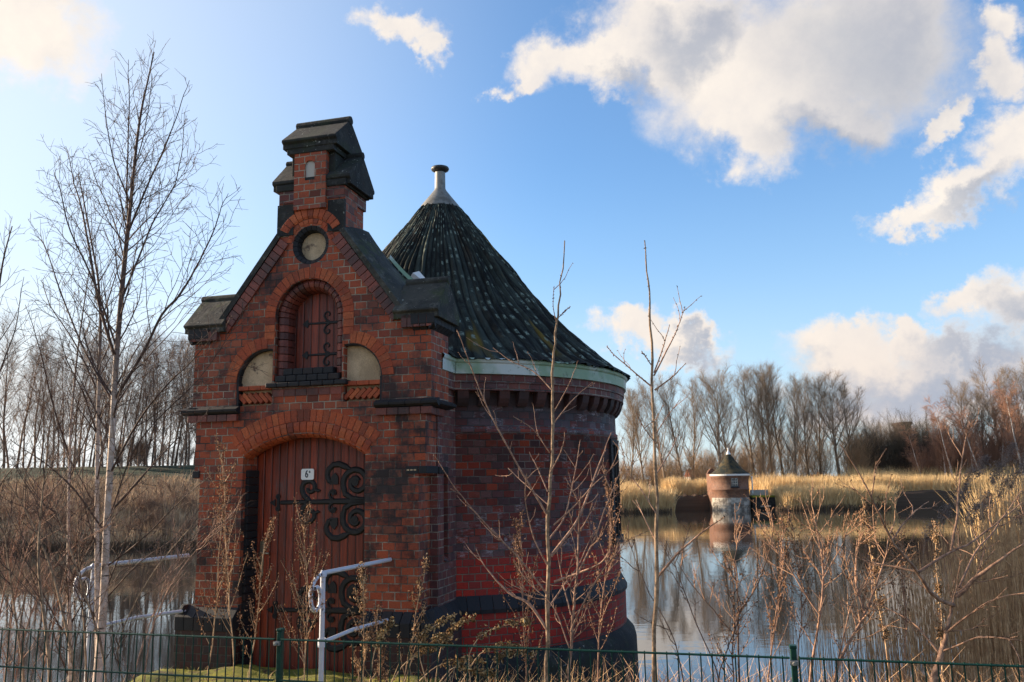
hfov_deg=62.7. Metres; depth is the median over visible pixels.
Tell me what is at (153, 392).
bare tree
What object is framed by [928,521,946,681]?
dry weed
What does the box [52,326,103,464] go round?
bare tree
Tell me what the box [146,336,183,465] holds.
bare tree
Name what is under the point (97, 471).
birch tree
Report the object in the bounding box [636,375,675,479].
poplar tree
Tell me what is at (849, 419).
poplar tree
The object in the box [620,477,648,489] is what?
reeds
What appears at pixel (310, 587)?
dry weed
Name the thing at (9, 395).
bare tree
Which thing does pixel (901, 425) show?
block building
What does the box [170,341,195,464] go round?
bare tree
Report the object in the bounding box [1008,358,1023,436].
broad tree
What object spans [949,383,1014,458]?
broad tree
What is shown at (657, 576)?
sapling
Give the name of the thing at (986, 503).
reed
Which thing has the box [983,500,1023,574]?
reed
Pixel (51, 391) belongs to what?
bare tree
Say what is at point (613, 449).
window
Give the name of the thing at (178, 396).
bare tree
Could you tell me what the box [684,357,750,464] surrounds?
poplar tree
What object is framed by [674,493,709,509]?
embankment wall
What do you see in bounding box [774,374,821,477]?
poplar tree
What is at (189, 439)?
bare tree
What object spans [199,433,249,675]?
dry weed
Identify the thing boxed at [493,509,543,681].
dry weed
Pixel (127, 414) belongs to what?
bare tree
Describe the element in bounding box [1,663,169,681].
dry grass
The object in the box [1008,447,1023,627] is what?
reed
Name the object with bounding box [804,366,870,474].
poplar tree
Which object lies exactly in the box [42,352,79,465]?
bare tree
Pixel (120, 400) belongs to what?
bare tree
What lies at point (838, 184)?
sky
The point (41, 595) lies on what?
shrub
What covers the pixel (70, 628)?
birch tree
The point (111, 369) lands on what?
bare tree
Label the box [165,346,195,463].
bare tree
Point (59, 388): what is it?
bare tree
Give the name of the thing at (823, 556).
shrub
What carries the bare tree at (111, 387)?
on the ground at (172, 470)
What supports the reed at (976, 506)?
on the ground at (172, 470)
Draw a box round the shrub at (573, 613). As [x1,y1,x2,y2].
[496,440,652,681]
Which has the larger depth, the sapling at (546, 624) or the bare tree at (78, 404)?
the bare tree at (78, 404)
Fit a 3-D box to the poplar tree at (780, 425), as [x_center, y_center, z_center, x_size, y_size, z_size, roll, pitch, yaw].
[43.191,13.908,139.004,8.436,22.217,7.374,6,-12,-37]
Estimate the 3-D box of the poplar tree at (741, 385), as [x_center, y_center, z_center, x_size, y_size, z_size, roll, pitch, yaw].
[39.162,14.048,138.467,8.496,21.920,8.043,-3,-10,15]
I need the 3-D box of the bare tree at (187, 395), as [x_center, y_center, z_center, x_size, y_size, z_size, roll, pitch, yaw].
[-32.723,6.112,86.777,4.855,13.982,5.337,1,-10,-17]
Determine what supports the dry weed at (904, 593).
on the ground at (172, 470)
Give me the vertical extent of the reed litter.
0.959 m
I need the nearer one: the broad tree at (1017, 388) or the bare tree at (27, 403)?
the bare tree at (27, 403)
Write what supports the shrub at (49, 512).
on the ground at (172, 470)
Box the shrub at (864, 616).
[822,486,918,681]
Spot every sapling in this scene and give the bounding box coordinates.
[433,240,624,681]
[607,240,724,681]
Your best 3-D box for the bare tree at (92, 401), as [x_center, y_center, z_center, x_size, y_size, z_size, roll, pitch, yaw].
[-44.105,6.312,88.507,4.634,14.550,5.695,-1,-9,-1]
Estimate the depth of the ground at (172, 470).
82.73 m
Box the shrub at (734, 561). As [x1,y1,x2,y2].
[677,486,776,681]
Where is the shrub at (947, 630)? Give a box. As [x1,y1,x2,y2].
[813,408,1023,681]
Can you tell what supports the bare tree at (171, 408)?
on the ground at (172, 470)
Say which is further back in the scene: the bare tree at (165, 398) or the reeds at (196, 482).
the bare tree at (165, 398)
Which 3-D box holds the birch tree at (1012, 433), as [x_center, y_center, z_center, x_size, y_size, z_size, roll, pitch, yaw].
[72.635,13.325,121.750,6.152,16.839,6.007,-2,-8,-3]
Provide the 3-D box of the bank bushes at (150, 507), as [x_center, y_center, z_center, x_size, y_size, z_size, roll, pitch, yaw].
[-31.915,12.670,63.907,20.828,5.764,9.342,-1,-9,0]
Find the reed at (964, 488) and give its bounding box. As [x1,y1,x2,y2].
[951,485,989,667]
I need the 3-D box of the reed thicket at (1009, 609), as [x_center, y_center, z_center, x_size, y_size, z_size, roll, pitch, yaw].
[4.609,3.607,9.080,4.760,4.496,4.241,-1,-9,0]
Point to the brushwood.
(701, 469)
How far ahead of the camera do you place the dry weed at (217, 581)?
6.75 m
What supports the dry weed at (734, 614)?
on the ground at (172, 470)
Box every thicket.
[740,464,1023,681]
[906,412,1023,476]
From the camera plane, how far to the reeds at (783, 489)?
115.95 m
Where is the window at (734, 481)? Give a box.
[730,478,739,487]
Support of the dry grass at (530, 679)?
on the ground at (172, 470)
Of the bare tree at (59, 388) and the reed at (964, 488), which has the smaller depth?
the reed at (964, 488)
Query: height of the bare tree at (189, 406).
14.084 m
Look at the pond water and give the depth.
33.12 m
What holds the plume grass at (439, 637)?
on the dry grass at (530, 679)
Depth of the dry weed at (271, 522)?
6.68 m
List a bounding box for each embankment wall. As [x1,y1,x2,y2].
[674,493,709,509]
[749,490,775,509]
[892,489,1014,505]
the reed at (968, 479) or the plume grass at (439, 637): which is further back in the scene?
the reed at (968, 479)
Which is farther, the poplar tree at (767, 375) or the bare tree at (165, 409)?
the poplar tree at (767, 375)
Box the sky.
[0,0,1023,478]
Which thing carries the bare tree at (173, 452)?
on the ground at (172, 470)
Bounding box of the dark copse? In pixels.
[826,405,956,474]
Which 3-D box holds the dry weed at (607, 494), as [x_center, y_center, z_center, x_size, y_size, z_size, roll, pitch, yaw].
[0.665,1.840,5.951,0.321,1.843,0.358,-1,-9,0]
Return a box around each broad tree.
[939,376,997,455]
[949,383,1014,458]
[966,354,1023,453]
[988,367,1023,452]
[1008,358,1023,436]
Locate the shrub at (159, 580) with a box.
[0,483,246,681]
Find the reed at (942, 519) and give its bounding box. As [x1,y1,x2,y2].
[918,499,952,665]
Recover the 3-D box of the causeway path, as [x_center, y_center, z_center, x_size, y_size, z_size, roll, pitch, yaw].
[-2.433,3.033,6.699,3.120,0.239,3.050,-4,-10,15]
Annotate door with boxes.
[253,438,364,675]
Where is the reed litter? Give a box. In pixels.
[0,502,891,550]
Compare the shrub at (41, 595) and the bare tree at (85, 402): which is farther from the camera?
the bare tree at (85, 402)
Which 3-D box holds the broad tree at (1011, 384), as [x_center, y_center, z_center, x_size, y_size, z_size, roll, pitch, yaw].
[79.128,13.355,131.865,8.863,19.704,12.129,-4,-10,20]
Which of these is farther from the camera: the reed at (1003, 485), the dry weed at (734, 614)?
the reed at (1003, 485)
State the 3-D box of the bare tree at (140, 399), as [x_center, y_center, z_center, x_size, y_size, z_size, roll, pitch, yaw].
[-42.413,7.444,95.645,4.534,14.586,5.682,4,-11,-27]
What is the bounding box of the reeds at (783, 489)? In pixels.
[748,460,1023,509]
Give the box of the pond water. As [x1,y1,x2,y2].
[0,504,997,681]
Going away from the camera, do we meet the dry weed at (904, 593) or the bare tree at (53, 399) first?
the dry weed at (904, 593)
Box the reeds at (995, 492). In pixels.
[935,472,1023,566]
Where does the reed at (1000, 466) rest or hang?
on the ground at (172, 470)
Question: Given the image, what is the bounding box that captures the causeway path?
[131,664,441,681]
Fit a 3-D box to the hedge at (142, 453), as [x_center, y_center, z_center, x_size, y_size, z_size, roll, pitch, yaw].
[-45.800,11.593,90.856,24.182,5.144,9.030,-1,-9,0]
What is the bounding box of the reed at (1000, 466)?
[984,458,1017,672]
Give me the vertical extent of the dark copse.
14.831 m
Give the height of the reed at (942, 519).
4.067 m
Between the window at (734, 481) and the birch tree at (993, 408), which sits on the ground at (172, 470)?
the birch tree at (993, 408)
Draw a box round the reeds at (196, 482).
[0,469,199,548]
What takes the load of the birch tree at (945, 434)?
on the ground at (172, 470)
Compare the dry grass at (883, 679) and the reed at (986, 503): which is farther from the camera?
the reed at (986, 503)
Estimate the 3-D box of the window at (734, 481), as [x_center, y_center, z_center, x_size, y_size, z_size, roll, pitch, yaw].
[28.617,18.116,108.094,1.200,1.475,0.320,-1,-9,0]
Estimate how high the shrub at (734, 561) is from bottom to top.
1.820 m
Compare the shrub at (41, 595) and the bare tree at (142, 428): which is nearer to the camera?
the shrub at (41, 595)
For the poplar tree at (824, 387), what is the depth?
138.95 m
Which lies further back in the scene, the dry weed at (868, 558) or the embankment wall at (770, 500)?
the embankment wall at (770, 500)
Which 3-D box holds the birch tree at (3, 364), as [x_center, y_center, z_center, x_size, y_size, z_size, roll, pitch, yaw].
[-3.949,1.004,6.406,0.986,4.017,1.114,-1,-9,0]
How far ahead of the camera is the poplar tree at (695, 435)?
140.23 m
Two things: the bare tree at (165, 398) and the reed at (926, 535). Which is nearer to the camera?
the reed at (926, 535)
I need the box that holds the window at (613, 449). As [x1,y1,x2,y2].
[609,439,623,544]
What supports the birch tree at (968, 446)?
on the ground at (172, 470)
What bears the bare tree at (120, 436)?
on the ground at (172, 470)
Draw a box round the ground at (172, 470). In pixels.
[0,465,837,511]
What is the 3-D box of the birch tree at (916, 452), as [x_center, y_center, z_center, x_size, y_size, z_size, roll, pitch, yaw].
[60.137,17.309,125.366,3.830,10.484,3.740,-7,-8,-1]
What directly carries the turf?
on the causeway path
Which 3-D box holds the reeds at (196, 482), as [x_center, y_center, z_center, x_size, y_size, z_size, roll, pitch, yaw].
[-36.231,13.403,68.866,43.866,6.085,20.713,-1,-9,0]
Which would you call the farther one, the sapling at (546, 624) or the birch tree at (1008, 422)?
the birch tree at (1008, 422)
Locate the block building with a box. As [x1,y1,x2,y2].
[891,422,911,445]
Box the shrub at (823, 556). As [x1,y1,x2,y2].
[739,480,882,681]
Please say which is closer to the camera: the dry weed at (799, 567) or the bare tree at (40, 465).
the dry weed at (799, 567)
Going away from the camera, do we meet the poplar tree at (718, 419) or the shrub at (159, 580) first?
the shrub at (159, 580)
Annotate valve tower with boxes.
[173,116,638,681]
[706,448,750,510]
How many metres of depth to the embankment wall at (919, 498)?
113.23 m
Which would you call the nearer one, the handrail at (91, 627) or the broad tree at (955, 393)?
the handrail at (91, 627)
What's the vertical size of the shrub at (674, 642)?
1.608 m
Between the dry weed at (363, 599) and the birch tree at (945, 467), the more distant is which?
the birch tree at (945, 467)
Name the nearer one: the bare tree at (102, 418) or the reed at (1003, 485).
the reed at (1003, 485)
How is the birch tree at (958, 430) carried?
on the ground at (172, 470)
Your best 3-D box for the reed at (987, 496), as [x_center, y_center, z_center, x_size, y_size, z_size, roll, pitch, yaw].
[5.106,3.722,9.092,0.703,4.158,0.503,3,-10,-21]
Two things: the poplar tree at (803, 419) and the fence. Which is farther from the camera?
the poplar tree at (803, 419)
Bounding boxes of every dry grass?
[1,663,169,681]
[296,658,627,681]
[549,644,1023,681]
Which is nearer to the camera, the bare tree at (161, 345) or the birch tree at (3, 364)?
the birch tree at (3, 364)
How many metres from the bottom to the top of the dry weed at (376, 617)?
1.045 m
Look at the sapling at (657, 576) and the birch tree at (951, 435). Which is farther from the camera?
the birch tree at (951, 435)
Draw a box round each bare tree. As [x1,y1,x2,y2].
[0,306,41,467]
[0,336,26,467]
[3,322,61,467]
[5,352,41,465]
[10,334,67,466]
[21,337,62,468]
[26,351,62,466]
[27,328,81,465]
[32,348,69,467]
[40,336,82,466]
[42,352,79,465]
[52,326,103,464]
[56,349,96,449]
[63,335,117,466]
[63,337,111,465]
[64,328,104,466]
[77,322,120,466]
[82,345,125,466]
[91,341,128,466]
[93,340,125,447]
[101,353,132,466]
[105,338,154,468]
[111,345,141,464]
[119,321,164,465]
[121,349,156,459]
[123,335,166,465]
[126,332,171,465]
[135,330,178,464]
[138,336,183,465]
[141,334,169,465]
[141,348,169,464]
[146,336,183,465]
[157,348,184,463]
[161,335,192,464]
[163,335,194,464]
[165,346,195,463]
[166,336,194,464]
[170,335,195,467]
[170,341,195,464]
[175,345,196,443]
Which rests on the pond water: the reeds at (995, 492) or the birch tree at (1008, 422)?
the reeds at (995, 492)
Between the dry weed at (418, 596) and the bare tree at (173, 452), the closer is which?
the dry weed at (418, 596)
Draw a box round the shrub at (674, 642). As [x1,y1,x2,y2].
[611,519,758,681]
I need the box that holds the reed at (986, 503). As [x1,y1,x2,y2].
[978,491,999,681]
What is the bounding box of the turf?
[123,667,433,681]
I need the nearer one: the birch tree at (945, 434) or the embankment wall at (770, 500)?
the embankment wall at (770, 500)
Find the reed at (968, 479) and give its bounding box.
[944,466,977,632]
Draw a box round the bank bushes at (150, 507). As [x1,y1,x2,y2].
[0,473,198,540]
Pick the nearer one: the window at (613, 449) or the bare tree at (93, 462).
the window at (613, 449)
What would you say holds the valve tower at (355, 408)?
on the ground at (172, 470)
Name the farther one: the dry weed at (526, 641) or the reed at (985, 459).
the reed at (985, 459)
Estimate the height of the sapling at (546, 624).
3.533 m
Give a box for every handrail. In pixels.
[73,553,189,681]
[309,558,391,681]
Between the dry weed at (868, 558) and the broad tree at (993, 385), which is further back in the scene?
the broad tree at (993, 385)
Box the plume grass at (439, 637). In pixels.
[372,611,538,681]
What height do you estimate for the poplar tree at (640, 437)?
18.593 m
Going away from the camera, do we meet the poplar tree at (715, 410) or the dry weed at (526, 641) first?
the dry weed at (526, 641)
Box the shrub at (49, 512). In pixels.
[0,439,143,681]
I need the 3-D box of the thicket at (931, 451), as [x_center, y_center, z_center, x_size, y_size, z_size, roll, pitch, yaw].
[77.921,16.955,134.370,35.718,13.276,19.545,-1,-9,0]
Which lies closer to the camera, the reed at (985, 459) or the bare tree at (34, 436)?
the reed at (985, 459)
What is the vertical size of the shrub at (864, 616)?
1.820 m
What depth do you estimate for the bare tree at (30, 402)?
90.23 m
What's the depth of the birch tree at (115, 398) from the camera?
6.58 m
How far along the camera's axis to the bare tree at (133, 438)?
91.06 m
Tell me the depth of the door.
8.56 m
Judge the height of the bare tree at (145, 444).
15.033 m
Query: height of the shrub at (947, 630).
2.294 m
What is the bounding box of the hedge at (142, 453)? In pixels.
[0,430,195,467]
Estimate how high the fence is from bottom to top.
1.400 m
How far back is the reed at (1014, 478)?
9.27 m
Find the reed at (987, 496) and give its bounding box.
[978,491,995,626]
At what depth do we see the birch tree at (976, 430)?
128.50 m
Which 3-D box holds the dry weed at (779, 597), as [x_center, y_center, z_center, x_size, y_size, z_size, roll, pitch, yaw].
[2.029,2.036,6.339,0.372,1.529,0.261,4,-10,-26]
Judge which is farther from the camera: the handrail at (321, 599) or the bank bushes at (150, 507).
the bank bushes at (150, 507)
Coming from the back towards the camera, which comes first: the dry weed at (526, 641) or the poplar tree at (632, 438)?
the poplar tree at (632, 438)
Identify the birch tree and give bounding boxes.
[0,215,63,640]
[0,273,147,681]
[7,34,266,681]
[23,172,177,647]
[900,425,927,476]
[920,394,959,475]
[925,415,957,474]
[932,424,954,472]
[945,405,986,470]
[949,410,985,472]
[960,419,987,468]
[985,389,1021,466]
[985,404,1022,469]
[988,377,1023,474]
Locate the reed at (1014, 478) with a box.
[1006,468,1021,513]
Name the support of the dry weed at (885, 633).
on the ground at (172, 470)
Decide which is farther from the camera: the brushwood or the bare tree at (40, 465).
the brushwood
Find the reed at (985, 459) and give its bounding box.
[972,454,1015,670]
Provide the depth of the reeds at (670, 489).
107.60 m
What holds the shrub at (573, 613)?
on the ground at (172, 470)
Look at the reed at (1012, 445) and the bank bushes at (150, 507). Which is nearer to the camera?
the reed at (1012, 445)
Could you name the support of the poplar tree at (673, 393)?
on the ground at (172, 470)
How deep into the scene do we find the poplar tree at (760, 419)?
135.33 m
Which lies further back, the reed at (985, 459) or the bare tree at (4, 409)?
the bare tree at (4, 409)
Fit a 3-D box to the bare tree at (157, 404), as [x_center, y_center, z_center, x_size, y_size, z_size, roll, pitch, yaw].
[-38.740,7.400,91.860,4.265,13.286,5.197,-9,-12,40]
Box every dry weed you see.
[191,483,233,675]
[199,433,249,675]
[236,514,279,681]
[274,496,331,680]
[347,561,387,681]
[368,601,395,681]
[396,553,429,681]
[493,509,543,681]
[584,470,624,681]
[707,550,758,681]
[754,507,795,681]
[772,502,829,677]
[845,495,885,680]
[859,497,892,681]
[877,506,918,681]
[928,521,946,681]
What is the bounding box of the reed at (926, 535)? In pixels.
[920,520,972,681]
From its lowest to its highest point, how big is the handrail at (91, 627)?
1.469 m
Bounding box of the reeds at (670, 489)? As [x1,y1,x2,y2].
[620,475,706,512]
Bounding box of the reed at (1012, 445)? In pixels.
[999,439,1020,626]
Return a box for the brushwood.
[619,416,882,489]
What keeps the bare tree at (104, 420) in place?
on the ground at (172, 470)
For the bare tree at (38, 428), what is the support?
on the ground at (172, 470)
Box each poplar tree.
[616,388,649,483]
[620,385,659,487]
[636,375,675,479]
[654,370,695,472]
[673,375,710,480]
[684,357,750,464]
[693,364,740,452]
[727,358,769,477]
[737,356,788,474]
[738,369,779,480]
[752,362,793,475]
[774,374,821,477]
[781,371,819,477]
[789,371,839,474]
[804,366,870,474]
[813,375,886,469]
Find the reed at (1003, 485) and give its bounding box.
[991,477,1014,640]
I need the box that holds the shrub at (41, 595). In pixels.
[0,393,259,681]
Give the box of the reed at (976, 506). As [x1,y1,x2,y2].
[957,497,997,674]
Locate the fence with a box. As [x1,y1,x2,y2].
[0,628,1023,681]
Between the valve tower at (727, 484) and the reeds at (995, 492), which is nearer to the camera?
the reeds at (995, 492)
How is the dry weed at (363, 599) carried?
on the ground at (172, 470)

